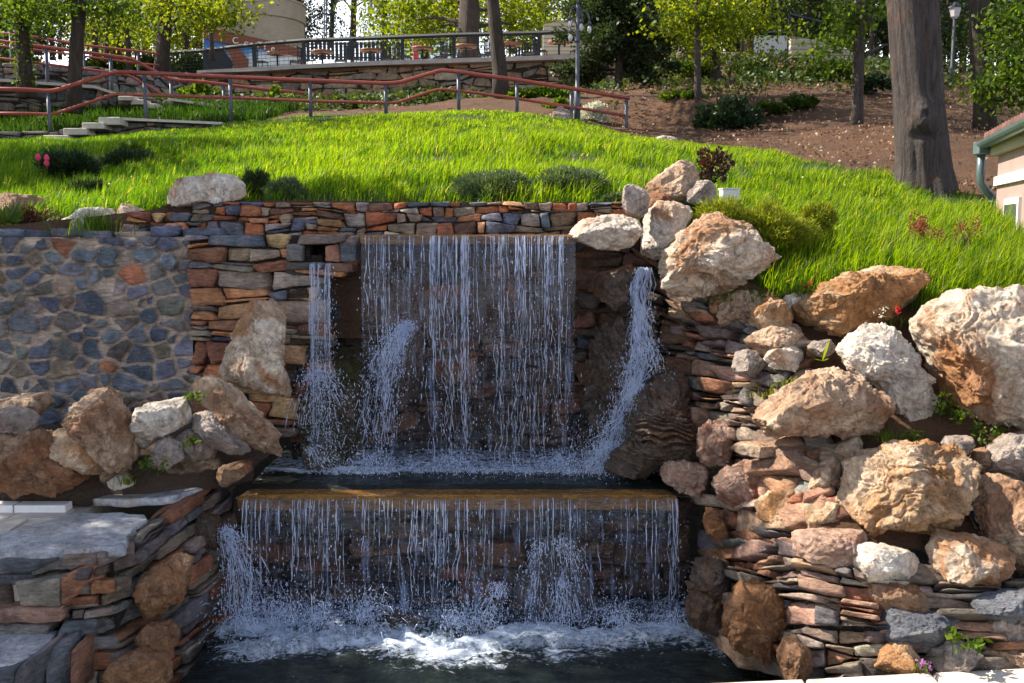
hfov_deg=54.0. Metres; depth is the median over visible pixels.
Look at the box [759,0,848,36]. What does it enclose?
tree
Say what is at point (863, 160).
leaf litter
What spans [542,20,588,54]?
garden kiosk
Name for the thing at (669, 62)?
shrub
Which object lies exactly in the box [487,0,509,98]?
tree
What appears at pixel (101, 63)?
hedge bush
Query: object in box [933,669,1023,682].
coping stone
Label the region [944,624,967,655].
weed
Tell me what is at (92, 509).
terrace floor
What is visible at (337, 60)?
cafe chair
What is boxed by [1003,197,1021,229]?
window frame
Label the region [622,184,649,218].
boulder
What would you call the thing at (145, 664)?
boulder
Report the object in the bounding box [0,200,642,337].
stone wall
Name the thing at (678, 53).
retaining wall
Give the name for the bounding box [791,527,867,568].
boulder
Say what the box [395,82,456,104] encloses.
shrub
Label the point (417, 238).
weir slab
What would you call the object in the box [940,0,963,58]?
tree
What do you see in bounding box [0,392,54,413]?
boulder
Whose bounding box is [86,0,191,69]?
tree
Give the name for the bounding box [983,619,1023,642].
boulder
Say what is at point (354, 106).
shrub
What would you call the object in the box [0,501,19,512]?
kerb block
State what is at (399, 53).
cafe chair
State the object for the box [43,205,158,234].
grass tuft
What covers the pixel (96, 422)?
boulder
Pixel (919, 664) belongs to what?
weed
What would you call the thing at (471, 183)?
juniper
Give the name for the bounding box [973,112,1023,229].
house
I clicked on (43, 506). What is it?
kerb block
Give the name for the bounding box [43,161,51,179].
tulip
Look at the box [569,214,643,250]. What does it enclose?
boulder
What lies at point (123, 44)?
tree
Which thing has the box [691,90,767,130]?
shrub
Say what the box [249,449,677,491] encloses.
pool water
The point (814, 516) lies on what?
boulder
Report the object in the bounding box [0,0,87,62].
tree
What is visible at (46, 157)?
tulip
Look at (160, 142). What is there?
leafy plant
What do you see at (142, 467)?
weed
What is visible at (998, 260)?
grass
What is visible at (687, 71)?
shrub
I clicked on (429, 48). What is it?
cafe table
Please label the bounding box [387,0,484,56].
tree
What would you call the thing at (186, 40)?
tree
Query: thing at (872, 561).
boulder
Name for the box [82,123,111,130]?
stair block
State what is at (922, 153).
tree
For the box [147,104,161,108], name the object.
stair block
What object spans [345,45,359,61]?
cafe chair
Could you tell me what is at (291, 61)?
cafe chair
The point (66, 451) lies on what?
boulder
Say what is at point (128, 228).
rock
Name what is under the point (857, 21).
tree
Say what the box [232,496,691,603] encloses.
pool wall
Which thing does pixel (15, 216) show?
leafy plant
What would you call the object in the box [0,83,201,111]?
retaining wall
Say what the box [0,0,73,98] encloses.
tree
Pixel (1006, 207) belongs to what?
window pane
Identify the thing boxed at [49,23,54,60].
tree
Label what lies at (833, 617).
corner wall
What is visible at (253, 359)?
boulder
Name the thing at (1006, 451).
boulder
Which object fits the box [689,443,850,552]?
rubble bank
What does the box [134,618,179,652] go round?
boulder
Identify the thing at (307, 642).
foam
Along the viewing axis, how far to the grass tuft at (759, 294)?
6.36 m
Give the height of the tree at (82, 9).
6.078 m
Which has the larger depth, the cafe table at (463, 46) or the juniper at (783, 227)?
the cafe table at (463, 46)
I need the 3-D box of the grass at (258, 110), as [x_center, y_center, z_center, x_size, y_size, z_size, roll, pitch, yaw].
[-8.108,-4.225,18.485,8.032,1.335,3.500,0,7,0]
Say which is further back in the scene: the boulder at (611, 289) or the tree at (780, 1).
the tree at (780, 1)
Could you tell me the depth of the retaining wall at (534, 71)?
33.83 m
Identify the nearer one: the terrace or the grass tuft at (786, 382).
the grass tuft at (786, 382)
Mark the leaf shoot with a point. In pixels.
(825, 351)
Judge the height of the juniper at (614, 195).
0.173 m
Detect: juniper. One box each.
[240,166,270,198]
[256,174,311,200]
[440,166,539,199]
[529,163,612,192]
[601,190,622,201]
[687,194,754,226]
[744,195,822,249]
[797,201,840,242]
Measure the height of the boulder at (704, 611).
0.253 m
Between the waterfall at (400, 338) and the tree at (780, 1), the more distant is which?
the tree at (780, 1)
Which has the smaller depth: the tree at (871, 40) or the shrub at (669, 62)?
the shrub at (669, 62)
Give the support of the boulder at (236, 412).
on the boulder at (213, 433)
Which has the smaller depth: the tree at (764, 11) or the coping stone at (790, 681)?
the coping stone at (790, 681)
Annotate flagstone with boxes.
[0,512,147,558]
[0,630,58,666]
[93,487,202,507]
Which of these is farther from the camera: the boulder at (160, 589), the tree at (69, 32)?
the tree at (69, 32)
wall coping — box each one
[0,79,116,93]
[0,225,227,238]
[121,117,224,124]
[168,98,243,108]
[197,54,575,74]
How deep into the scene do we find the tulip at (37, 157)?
9.46 m
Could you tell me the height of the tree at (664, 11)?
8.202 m
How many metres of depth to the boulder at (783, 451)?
5.54 m
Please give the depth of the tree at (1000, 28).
24.13 m
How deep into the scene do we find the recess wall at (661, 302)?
7.00 m
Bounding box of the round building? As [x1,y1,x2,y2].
[199,0,306,62]
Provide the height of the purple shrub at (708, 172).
0.388 m
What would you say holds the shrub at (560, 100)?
on the ground at (935, 429)
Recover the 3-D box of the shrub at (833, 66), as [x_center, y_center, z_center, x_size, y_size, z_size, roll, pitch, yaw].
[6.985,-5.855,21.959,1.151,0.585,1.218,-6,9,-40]
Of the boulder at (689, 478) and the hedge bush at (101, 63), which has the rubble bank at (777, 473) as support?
the boulder at (689, 478)
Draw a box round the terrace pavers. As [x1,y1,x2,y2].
[0,509,74,531]
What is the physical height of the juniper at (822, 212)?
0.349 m
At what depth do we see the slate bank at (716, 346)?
6.29 m
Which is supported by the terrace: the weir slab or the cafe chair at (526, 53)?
the cafe chair at (526, 53)
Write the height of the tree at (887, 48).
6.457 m
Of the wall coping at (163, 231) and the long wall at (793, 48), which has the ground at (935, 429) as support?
the long wall at (793, 48)
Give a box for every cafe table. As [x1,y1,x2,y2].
[266,51,287,65]
[311,49,332,61]
[361,48,381,59]
[411,45,431,57]
[456,43,476,56]
[505,41,520,55]
[548,39,569,54]
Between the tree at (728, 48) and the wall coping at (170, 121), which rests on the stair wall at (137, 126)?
the wall coping at (170, 121)
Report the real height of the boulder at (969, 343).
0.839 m
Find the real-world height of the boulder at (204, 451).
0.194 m
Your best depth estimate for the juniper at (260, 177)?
7.37 m
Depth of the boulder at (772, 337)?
5.96 m
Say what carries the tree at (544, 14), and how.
on the ground at (935, 429)
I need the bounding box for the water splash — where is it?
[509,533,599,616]
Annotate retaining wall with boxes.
[0,62,193,93]
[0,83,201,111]
[178,61,631,99]
[664,47,808,63]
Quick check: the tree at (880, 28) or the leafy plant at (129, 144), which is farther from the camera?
the tree at (880, 28)
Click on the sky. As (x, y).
(62, 62)
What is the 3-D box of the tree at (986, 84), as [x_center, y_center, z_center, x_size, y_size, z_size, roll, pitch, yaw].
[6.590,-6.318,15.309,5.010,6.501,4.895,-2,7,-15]
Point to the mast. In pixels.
(324, 17)
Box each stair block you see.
[43,135,76,138]
[63,128,94,136]
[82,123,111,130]
[99,117,127,126]
[118,96,138,101]
[131,100,150,105]
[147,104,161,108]
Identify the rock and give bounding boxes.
[107,474,133,490]
[120,224,140,231]
[732,440,778,457]
[807,339,835,357]
[941,435,975,453]
[969,447,991,473]
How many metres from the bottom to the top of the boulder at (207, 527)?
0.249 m
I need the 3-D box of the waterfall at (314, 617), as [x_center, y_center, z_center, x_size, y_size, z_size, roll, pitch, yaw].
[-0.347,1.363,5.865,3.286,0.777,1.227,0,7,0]
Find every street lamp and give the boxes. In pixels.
[567,0,591,120]
[948,2,961,81]
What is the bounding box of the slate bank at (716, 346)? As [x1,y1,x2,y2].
[668,294,833,452]
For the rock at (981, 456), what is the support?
on the ground at (935, 429)
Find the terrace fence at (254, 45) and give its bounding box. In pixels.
[170,29,567,72]
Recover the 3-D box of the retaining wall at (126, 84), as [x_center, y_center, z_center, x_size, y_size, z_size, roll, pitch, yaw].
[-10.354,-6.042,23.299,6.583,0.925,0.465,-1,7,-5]
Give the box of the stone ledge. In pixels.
[237,488,678,510]
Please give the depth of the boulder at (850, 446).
5.37 m
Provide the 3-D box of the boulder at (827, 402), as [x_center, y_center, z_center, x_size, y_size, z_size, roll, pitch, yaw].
[1.699,0.344,5.473,0.760,0.410,0.550,0,7,0]
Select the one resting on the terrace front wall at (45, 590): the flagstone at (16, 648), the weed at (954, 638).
the flagstone at (16, 648)
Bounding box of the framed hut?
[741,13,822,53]
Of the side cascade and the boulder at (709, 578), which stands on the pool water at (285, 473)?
the side cascade
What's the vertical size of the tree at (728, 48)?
6.923 m
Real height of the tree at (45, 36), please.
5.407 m
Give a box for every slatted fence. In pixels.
[307,42,400,60]
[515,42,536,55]
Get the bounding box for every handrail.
[0,32,158,70]
[0,39,331,109]
[0,68,629,130]
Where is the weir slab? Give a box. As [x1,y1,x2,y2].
[360,234,576,244]
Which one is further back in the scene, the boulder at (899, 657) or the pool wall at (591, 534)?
the pool wall at (591, 534)
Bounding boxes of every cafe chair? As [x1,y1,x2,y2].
[257,50,268,66]
[289,49,301,64]
[298,47,312,63]
[334,47,346,61]
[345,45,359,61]
[382,45,395,60]
[397,43,411,59]
[434,43,447,58]
[440,41,451,58]
[478,42,490,56]
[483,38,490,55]
[521,38,536,55]
[532,36,547,55]
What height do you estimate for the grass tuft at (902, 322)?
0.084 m
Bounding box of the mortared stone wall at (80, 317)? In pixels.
[0,237,195,424]
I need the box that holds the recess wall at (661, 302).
[573,242,699,463]
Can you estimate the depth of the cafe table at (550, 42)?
33.08 m
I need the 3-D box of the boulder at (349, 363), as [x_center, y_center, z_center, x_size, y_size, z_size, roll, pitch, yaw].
[-1.244,0.472,6.971,0.496,0.844,0.468,0,7,0]
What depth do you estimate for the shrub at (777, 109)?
17.50 m
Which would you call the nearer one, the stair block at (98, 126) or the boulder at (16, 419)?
the boulder at (16, 419)
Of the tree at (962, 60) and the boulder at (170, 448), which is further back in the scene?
the tree at (962, 60)
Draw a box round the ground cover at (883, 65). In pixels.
[192,48,1017,112]
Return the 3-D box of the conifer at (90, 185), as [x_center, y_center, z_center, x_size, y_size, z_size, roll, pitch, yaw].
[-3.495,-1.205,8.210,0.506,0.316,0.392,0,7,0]
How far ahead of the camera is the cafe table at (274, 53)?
35.19 m
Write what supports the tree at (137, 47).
on the terrace
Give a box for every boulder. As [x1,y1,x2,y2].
[0,192,56,211]
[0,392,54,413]
[0,406,39,433]
[0,426,91,499]
[49,427,133,474]
[61,207,114,228]
[61,386,141,473]
[101,645,172,682]
[114,203,144,213]
[129,397,191,448]
[131,552,194,621]
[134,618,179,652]
[148,435,185,469]
[167,172,246,207]
[176,428,216,461]
[191,374,282,456]
[192,410,250,454]
[194,512,224,549]
[216,460,252,486]
[218,298,291,397]
[297,346,369,459]
[302,437,350,470]
[369,321,425,414]
[377,610,427,629]
[549,106,572,119]
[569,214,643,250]
[580,312,655,446]
[593,268,634,310]
[603,438,664,479]
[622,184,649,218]
[623,370,699,471]
[640,200,692,260]
[645,160,698,205]
[648,192,671,207]
[658,135,676,140]
[658,211,781,298]
[660,459,709,498]
[684,180,716,206]
[685,587,723,636]
[689,554,736,600]
[696,418,734,468]
[703,506,728,546]
[711,457,765,511]
[716,289,763,332]
[720,579,789,665]
[731,349,766,377]
[744,325,803,348]
[748,296,793,329]
[751,366,895,440]
[754,488,791,523]
[763,346,803,371]
[773,447,804,467]
[776,635,812,680]
[783,292,803,312]
[791,265,930,336]
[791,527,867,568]
[800,501,838,527]
[808,456,840,488]
[833,436,862,456]
[835,322,937,421]
[835,438,982,537]
[853,542,919,581]
[867,580,929,612]
[874,607,961,647]
[874,642,927,673]
[909,284,1023,429]
[925,529,1015,587]
[926,639,984,672]
[968,472,1023,575]
[971,588,1023,622]
[981,647,1023,668]
[983,429,1023,480]
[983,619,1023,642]
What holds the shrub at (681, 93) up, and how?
on the ground at (935, 429)
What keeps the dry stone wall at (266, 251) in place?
on the ground at (935, 429)
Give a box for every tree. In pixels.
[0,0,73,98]
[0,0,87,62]
[0,15,69,59]
[5,0,189,113]
[48,0,279,71]
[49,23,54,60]
[50,0,140,63]
[54,0,147,61]
[62,3,194,55]
[66,4,139,61]
[66,20,154,57]
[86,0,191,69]
[131,19,200,62]
[134,21,140,60]
[141,0,247,61]
[174,1,202,57]
[207,0,214,60]
[296,0,356,61]
[309,0,364,47]
[327,0,364,47]
[327,0,457,57]
[343,0,575,59]
[365,0,481,58]
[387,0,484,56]
[479,0,567,55]
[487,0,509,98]
[516,0,567,50]
[533,0,583,28]
[623,0,722,49]
[627,0,768,101]
[653,0,807,81]
[667,0,806,51]
[678,4,769,51]
[683,2,776,51]
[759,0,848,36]
[759,0,877,48]
[763,0,888,124]
[772,0,884,52]
[775,0,809,38]
[778,0,784,30]
[828,0,951,57]
[838,0,873,55]
[843,0,959,56]
[886,0,958,196]
[939,0,1023,77]
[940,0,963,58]
[940,0,968,61]
[940,1,995,58]
[940,3,992,26]
[941,10,965,66]
[946,0,1023,130]
[959,14,968,72]
[967,0,1023,74]
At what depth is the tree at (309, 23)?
54.25 m
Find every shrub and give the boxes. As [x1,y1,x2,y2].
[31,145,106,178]
[176,79,221,95]
[266,84,293,102]
[328,93,365,108]
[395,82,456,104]
[502,85,573,99]
[540,95,581,108]
[573,100,610,122]
[653,57,686,74]
[657,89,708,101]
[676,56,723,80]
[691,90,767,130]
[696,145,734,183]
[726,58,773,73]
[738,64,806,81]
[750,99,789,117]
[781,91,820,111]
[799,59,852,81]
[850,69,891,94]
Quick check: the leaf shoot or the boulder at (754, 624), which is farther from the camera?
the leaf shoot
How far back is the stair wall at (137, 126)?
16.02 m
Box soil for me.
[0,421,269,505]
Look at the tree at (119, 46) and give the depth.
38.84 m
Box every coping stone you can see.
[730,679,803,682]
[806,673,937,682]
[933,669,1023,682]
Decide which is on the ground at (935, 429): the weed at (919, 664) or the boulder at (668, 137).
the boulder at (668, 137)
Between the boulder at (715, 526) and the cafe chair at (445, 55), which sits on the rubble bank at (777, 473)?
the boulder at (715, 526)
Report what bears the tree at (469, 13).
on the terrace
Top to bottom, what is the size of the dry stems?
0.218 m
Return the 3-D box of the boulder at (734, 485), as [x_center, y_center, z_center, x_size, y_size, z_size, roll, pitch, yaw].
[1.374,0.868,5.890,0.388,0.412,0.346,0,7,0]
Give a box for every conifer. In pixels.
[56,176,111,197]
[92,145,159,166]
[543,0,690,90]
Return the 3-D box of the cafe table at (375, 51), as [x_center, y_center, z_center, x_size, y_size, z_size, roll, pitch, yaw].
[-4.870,-9.699,34.715,0.760,0.760,0.760,0,7,0]
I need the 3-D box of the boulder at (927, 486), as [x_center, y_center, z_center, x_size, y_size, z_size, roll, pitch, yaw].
[2.036,0.750,5.188,0.713,0.495,0.608,0,7,0]
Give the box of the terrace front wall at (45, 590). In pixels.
[0,532,135,682]
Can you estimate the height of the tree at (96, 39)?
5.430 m
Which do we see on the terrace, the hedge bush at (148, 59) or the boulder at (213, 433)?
the hedge bush at (148, 59)
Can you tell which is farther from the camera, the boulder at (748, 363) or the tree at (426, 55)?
the tree at (426, 55)
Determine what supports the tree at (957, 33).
on the ground at (935, 429)
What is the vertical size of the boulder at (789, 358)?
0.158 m
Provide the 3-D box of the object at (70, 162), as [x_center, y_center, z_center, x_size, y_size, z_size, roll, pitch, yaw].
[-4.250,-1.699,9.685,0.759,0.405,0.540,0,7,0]
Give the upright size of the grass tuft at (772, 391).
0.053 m
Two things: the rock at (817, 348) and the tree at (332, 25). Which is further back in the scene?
the tree at (332, 25)
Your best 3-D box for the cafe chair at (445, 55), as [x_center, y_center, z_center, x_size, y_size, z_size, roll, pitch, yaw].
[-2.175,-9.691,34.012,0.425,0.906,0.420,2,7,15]
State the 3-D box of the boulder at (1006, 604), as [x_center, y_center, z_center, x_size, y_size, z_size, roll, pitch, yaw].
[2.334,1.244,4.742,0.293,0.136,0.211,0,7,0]
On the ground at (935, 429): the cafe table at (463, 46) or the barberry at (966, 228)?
the barberry at (966, 228)
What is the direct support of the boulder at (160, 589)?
on the terrace wall at (106, 608)
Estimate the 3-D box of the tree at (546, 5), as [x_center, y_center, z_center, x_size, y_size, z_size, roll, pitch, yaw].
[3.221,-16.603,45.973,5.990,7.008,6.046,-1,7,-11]
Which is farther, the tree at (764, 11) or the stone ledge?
the tree at (764, 11)
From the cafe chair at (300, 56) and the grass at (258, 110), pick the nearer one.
the grass at (258, 110)
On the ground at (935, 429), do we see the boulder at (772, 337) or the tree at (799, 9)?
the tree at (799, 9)
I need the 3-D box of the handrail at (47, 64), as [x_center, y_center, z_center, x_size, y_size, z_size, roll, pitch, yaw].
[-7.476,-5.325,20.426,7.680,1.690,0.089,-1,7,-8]
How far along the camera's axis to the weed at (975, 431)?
5.44 m
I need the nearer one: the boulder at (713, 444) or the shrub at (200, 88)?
the boulder at (713, 444)
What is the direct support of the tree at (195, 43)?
on the ground at (935, 429)
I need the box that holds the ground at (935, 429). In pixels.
[3,63,1023,570]
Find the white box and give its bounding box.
[718,188,740,202]
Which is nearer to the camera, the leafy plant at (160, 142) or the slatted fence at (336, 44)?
the leafy plant at (160, 142)
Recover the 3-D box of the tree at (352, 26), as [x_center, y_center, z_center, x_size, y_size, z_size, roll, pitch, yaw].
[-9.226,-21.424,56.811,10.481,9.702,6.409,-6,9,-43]
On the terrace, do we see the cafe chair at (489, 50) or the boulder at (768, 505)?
the cafe chair at (489, 50)
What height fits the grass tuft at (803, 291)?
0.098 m
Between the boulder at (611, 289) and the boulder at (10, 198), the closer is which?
the boulder at (611, 289)
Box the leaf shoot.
[815,340,829,360]
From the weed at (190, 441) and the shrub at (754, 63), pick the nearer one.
the weed at (190, 441)
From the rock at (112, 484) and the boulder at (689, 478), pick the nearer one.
the rock at (112, 484)
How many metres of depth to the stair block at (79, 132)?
15.59 m
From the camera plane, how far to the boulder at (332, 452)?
6.67 m
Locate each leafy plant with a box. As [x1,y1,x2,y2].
[0,199,27,225]
[115,140,155,156]
[144,140,191,147]
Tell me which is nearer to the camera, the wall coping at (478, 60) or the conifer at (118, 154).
the conifer at (118, 154)
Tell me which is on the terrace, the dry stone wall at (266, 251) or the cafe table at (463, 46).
the cafe table at (463, 46)
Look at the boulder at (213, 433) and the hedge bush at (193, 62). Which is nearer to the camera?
the boulder at (213, 433)
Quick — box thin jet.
[275,263,378,474]
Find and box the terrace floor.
[0,504,121,600]
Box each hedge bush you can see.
[0,51,44,62]
[85,49,142,69]
[134,53,178,71]
[170,53,203,72]
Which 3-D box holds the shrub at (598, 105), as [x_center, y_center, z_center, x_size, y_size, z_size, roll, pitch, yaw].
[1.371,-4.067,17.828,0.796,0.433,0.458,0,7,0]
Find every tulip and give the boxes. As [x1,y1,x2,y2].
[35,153,43,173]
[43,154,52,178]
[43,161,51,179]
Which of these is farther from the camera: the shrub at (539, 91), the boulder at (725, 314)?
the shrub at (539, 91)
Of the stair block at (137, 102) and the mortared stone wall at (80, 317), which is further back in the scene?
the stair block at (137, 102)
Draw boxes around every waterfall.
[197,497,706,676]
[331,235,599,481]
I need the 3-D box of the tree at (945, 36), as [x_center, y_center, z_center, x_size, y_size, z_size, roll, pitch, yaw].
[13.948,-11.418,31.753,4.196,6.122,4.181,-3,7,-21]
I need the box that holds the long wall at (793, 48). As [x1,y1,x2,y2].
[789,36,881,67]
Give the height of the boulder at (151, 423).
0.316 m
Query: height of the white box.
0.147 m
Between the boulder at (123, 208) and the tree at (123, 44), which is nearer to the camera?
the boulder at (123, 208)
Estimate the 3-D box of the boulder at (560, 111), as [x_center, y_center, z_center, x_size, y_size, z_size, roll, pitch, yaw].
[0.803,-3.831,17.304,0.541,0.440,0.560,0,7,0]
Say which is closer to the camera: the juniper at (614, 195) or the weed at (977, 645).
the weed at (977, 645)
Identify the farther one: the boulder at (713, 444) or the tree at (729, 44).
the tree at (729, 44)
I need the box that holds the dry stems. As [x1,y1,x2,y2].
[1,203,61,224]
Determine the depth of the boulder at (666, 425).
6.32 m
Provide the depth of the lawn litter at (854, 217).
10.72 m
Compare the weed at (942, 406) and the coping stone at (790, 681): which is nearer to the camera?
the coping stone at (790, 681)
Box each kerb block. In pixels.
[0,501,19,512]
[14,501,71,512]
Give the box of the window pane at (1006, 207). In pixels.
[1004,204,1016,227]
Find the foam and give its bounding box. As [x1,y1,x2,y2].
[227,465,664,658]
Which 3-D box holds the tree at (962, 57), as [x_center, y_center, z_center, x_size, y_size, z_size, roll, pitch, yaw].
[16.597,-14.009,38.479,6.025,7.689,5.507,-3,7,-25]
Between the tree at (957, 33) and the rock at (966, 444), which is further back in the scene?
the tree at (957, 33)
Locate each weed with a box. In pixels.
[138,454,168,475]
[183,390,208,407]
[183,431,201,452]
[793,282,812,298]
[900,428,923,440]
[913,659,929,673]
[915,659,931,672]
[932,389,972,424]
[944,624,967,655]
[966,634,993,654]
[968,419,1008,443]
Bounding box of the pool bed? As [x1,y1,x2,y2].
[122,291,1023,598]
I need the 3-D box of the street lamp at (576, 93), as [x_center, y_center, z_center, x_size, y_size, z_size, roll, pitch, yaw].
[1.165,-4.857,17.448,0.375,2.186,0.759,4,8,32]
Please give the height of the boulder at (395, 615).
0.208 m
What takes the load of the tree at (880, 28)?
on the ground at (935, 429)
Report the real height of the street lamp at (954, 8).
2.022 m
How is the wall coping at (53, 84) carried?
on the retaining wall at (9, 100)
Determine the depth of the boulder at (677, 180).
7.33 m
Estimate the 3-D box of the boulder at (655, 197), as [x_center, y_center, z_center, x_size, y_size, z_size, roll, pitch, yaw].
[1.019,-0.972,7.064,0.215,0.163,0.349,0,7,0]
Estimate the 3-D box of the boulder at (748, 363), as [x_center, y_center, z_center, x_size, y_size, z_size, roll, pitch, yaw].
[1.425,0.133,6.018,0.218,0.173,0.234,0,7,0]
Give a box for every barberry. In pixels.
[907,208,947,245]
[951,215,982,245]
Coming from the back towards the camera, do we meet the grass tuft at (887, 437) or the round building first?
the round building
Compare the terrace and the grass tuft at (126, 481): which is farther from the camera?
the terrace
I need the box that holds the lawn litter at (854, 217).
[4,115,996,234]
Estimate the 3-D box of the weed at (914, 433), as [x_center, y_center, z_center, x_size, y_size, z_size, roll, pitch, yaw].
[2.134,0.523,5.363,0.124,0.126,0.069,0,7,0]
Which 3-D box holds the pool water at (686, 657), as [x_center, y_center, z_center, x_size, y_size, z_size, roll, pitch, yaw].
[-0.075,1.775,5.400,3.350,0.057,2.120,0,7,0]
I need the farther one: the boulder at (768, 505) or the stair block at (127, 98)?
the stair block at (127, 98)
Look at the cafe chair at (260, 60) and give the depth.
35.44 m
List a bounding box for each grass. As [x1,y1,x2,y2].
[0,89,300,130]
[0,108,1023,310]
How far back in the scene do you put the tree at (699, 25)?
17.96 m
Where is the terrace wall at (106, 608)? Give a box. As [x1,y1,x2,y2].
[57,486,242,682]
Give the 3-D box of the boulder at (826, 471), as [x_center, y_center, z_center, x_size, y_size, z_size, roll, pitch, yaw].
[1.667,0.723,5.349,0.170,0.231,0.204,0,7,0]
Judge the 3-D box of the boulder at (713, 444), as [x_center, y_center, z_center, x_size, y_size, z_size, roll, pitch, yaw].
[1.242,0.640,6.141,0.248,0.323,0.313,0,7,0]
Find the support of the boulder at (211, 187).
on the ground at (935, 429)
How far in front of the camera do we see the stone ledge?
6.12 m
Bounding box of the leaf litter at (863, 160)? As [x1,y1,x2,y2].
[581,62,1023,190]
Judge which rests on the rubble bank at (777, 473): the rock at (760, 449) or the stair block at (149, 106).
the rock at (760, 449)
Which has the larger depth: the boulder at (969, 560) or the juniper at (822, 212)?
the juniper at (822, 212)
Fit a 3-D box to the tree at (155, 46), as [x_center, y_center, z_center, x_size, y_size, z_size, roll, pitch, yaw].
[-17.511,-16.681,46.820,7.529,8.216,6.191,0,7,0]
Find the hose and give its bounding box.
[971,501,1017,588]
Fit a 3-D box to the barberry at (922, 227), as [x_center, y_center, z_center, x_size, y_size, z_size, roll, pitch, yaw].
[2.901,-0.776,7.056,0.290,0.315,0.175,0,7,0]
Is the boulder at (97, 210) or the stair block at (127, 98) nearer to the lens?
the boulder at (97, 210)
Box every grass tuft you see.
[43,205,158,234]
[113,472,141,486]
[693,287,790,304]
[730,385,775,399]
[755,374,797,394]
[779,284,816,295]
[858,424,928,443]
[884,314,913,328]
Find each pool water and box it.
[180,598,784,682]
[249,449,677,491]
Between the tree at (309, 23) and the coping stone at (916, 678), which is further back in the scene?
the tree at (309, 23)
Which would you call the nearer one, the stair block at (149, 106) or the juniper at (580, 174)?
the juniper at (580, 174)
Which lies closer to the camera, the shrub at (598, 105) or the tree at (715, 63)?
the shrub at (598, 105)
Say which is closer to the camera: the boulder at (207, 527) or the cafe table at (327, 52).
the boulder at (207, 527)
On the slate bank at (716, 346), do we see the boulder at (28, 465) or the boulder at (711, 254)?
the boulder at (711, 254)
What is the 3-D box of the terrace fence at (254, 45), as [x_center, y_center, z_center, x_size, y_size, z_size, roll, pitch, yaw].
[-5.410,-9.792,34.016,14.893,1.090,0.240,2,7,15]
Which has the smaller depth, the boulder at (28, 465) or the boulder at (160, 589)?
the boulder at (160, 589)
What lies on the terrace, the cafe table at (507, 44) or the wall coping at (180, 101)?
the cafe table at (507, 44)
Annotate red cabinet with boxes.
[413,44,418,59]
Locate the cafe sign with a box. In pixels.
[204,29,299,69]
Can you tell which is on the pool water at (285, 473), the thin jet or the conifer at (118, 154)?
the thin jet
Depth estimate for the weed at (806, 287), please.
6.16 m
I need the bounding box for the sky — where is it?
[34,0,1010,74]
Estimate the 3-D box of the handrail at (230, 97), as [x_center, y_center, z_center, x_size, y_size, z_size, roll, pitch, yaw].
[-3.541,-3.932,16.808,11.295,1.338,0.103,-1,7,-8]
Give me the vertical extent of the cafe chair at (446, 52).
0.906 m
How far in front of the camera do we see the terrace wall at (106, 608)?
5.62 m
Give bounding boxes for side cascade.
[489,267,674,483]
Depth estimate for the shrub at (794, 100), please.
18.00 m
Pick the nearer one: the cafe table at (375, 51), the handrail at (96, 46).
the handrail at (96, 46)
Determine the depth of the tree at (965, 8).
27.70 m
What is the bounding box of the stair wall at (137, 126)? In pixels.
[0,122,210,139]
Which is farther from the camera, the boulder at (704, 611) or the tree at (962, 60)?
the tree at (962, 60)
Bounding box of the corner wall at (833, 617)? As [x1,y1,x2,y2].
[685,539,1023,682]
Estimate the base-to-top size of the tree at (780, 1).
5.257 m
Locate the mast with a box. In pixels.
[306,0,344,42]
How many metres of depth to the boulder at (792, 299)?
6.17 m
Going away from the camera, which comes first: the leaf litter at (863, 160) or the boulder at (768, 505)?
the boulder at (768, 505)
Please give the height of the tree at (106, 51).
4.095 m
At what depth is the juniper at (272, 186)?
7.27 m
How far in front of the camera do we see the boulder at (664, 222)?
6.73 m
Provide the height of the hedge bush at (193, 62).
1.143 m
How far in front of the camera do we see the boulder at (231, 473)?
6.20 m
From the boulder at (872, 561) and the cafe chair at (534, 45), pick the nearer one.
the boulder at (872, 561)
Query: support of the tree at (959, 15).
on the ground at (935, 429)
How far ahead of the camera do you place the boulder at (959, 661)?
4.67 m
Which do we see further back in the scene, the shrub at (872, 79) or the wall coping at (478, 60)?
the wall coping at (478, 60)
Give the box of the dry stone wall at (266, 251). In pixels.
[126,201,629,457]
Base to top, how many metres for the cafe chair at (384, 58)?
0.906 m
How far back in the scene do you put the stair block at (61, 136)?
15.55 m
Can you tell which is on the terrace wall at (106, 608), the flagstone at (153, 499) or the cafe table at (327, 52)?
the flagstone at (153, 499)
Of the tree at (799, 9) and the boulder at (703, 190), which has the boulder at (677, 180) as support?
the boulder at (703, 190)
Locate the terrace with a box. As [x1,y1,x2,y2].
[173,66,423,76]
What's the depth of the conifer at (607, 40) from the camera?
22.69 m

